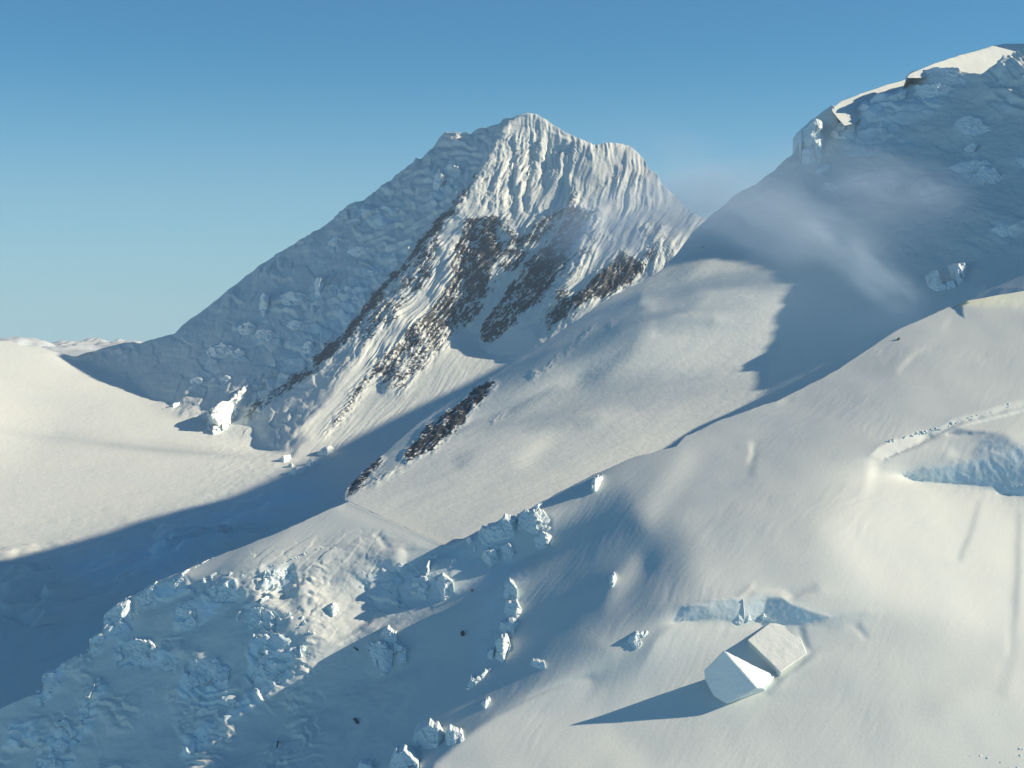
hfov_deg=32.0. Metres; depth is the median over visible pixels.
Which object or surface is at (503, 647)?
ice slab
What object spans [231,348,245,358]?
ice cliff
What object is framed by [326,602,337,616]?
ice block
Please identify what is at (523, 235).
mountain peak
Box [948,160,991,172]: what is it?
ice cliff
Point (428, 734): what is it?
ice block
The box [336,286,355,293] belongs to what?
ice cliff
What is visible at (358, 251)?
ice cliff
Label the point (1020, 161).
ice block
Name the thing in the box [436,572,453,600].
ice block
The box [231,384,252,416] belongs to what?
ice tower
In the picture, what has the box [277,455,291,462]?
ice block
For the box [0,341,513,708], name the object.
glacier basin
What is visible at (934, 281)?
ice block
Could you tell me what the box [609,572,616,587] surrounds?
ice splinter
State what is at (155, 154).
sky
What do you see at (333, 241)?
ice cliff
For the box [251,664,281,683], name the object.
serac
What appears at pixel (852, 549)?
snow slope
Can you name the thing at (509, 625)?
ice slab
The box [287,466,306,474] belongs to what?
ice block
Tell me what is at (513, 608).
ice slab
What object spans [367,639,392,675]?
ice block
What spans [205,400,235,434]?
ice tower
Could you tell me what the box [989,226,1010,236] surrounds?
ice block
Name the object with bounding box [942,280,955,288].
ice block
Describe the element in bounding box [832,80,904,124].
snow cap
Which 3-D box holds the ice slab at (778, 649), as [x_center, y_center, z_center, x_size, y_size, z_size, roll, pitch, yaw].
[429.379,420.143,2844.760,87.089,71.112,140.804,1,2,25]
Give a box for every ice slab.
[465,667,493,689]
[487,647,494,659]
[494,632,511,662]
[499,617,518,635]
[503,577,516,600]
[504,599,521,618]
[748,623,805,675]
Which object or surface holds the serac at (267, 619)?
on the snow slope
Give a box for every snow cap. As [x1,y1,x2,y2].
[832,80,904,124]
[903,44,1023,88]
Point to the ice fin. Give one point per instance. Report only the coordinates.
(428, 568)
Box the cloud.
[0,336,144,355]
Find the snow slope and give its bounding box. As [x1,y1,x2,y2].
[0,291,1023,767]
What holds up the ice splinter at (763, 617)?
on the snow slope
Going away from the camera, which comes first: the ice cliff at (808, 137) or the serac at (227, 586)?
the serac at (227, 586)
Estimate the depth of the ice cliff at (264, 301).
10639.91 m
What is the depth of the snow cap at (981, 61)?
4978.35 m
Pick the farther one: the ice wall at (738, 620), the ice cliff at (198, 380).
the ice cliff at (198, 380)
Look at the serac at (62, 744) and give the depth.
3197.05 m
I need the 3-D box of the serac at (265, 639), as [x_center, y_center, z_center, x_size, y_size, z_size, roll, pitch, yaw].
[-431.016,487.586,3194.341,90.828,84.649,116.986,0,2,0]
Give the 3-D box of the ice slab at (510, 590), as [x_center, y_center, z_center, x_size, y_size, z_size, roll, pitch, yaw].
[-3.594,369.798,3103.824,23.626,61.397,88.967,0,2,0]
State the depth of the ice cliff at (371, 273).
10467.43 m
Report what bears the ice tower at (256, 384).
on the mountain peak
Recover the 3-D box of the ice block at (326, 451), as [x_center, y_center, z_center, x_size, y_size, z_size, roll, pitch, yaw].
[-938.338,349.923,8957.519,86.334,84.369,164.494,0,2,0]
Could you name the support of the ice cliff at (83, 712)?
on the snow slope
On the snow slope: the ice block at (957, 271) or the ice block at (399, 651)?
the ice block at (399, 651)
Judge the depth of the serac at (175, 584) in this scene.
3340.05 m
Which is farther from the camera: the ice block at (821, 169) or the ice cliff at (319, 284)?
the ice cliff at (319, 284)
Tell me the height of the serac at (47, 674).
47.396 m
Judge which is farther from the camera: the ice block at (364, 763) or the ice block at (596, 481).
the ice block at (596, 481)
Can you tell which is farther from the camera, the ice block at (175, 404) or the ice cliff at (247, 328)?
the ice cliff at (247, 328)
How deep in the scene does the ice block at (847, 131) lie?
4725.71 m
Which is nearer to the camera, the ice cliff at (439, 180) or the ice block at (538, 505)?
the ice block at (538, 505)
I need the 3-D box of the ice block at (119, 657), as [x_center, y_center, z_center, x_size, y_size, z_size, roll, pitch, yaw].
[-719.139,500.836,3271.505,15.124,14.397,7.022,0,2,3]
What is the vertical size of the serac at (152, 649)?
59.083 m
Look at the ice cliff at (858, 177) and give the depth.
4550.15 m
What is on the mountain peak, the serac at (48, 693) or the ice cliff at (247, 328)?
the ice cliff at (247, 328)
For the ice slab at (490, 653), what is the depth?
2951.86 m
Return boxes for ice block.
[116,654,122,660]
[171,402,179,406]
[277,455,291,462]
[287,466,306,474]
[305,459,319,466]
[316,446,333,455]
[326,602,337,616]
[358,759,373,767]
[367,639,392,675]
[380,625,397,647]
[389,744,418,767]
[393,641,406,664]
[411,575,429,598]
[411,718,443,749]
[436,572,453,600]
[445,724,462,745]
[466,536,472,544]
[481,696,490,708]
[530,658,545,668]
[534,502,542,509]
[591,474,602,493]
[625,630,647,650]
[704,651,773,703]
[814,164,829,174]
[830,123,855,138]
[857,104,868,119]
[905,67,967,85]
[925,270,946,290]
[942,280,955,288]
[948,263,966,284]
[964,143,977,151]
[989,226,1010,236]
[1017,158,1023,167]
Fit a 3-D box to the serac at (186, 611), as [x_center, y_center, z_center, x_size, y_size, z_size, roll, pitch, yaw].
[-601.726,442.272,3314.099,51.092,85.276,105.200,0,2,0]
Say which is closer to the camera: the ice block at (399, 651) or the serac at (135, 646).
the ice block at (399, 651)
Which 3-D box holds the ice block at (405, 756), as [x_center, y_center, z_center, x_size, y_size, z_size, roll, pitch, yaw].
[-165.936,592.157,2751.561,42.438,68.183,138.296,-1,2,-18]
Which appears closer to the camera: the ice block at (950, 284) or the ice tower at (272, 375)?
the ice block at (950, 284)
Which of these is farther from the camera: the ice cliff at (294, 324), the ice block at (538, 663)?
the ice cliff at (294, 324)
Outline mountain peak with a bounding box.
[73,113,705,464]
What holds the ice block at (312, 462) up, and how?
on the glacier basin
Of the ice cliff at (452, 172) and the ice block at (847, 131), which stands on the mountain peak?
the ice cliff at (452, 172)
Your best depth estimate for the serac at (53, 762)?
3170.06 m
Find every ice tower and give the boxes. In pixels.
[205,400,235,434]
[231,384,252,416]
[251,373,267,391]
[269,362,278,377]
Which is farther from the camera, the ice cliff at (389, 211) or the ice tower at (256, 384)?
the ice cliff at (389, 211)
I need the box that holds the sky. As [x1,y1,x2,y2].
[0,0,1023,341]
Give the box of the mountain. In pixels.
[735,47,1023,410]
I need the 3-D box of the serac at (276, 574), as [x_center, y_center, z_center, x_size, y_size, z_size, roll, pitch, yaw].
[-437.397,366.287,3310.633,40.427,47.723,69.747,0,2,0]
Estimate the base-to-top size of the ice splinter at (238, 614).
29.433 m
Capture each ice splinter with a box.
[236,609,242,621]
[260,595,269,602]
[299,645,305,657]
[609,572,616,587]
[759,614,766,621]
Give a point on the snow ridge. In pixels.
(694, 335)
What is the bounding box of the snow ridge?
[345,196,826,545]
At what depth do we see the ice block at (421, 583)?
3223.35 m
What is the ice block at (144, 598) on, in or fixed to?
on the snow slope
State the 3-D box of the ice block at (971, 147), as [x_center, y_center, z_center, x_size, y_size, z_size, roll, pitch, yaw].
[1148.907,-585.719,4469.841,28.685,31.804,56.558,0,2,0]
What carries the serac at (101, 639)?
on the snow slope
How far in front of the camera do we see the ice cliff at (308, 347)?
10048.44 m
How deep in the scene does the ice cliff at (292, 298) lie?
10583.03 m
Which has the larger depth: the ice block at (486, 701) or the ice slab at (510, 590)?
the ice slab at (510, 590)
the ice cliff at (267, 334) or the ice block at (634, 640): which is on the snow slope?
the ice block at (634, 640)
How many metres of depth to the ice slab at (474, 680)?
2898.29 m
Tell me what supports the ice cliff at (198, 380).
on the mountain peak
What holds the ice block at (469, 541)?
on the snow slope
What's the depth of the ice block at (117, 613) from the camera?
3329.59 m
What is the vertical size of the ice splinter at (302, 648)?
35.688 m
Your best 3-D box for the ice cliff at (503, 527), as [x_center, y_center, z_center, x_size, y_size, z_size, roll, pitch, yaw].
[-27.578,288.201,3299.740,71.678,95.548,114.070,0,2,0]
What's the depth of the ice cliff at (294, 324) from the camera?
10324.25 m
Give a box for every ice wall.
[733,613,741,624]
[743,599,758,622]
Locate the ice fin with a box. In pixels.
[425,559,430,575]
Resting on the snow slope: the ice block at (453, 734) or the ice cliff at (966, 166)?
the ice block at (453, 734)
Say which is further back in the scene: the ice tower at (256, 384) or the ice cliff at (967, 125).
the ice tower at (256, 384)
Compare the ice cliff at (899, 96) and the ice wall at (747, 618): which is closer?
the ice wall at (747, 618)
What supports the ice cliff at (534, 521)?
on the snow slope
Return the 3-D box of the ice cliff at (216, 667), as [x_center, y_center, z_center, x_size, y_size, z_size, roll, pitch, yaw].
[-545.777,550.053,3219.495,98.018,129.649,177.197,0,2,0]
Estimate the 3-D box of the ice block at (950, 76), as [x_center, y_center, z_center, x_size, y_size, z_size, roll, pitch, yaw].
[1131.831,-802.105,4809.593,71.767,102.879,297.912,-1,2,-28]
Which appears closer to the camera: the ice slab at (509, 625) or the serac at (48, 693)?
the ice slab at (509, 625)
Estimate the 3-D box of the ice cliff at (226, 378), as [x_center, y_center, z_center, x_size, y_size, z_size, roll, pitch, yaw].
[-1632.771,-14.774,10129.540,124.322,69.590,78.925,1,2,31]
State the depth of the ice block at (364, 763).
2796.39 m
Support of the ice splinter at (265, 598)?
on the snow slope
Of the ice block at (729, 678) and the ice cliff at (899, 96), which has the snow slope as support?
the ice block at (729, 678)
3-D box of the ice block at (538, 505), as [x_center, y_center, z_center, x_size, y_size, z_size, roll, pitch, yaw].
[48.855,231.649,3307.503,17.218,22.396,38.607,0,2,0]
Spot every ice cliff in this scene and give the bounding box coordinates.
[77,676,101,720]
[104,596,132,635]
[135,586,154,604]
[185,656,229,705]
[190,377,203,383]
[206,343,234,358]
[219,375,230,382]
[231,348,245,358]
[237,321,255,334]
[253,328,273,341]
[259,292,269,316]
[280,290,306,305]
[286,319,303,330]
[301,341,313,353]
[314,274,324,296]
[328,237,341,247]
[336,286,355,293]
[347,246,370,256]
[365,270,378,276]
[375,205,400,218]
[433,169,444,190]
[440,164,462,183]
[478,513,516,550]
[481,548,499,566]
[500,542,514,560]
[517,508,549,533]
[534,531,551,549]
[792,119,823,165]
[851,174,864,179]
[883,90,906,100]
[913,83,951,98]
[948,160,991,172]
[953,116,990,135]
[976,165,1003,184]
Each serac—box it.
[37,757,63,767]
[41,669,56,683]
[43,688,55,699]
[49,717,77,752]
[94,632,104,651]
[119,637,149,663]
[149,643,156,661]
[166,578,183,588]
[175,604,196,626]
[214,581,234,602]
[248,606,275,629]
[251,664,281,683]
[255,634,289,665]
[263,569,286,584]
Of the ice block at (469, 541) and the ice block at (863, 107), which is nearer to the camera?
the ice block at (469, 541)
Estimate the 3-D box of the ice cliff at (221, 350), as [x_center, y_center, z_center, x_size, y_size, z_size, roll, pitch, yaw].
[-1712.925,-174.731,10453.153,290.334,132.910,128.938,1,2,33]
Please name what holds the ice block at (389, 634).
on the snow slope
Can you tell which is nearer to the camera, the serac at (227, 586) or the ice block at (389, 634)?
the ice block at (389, 634)

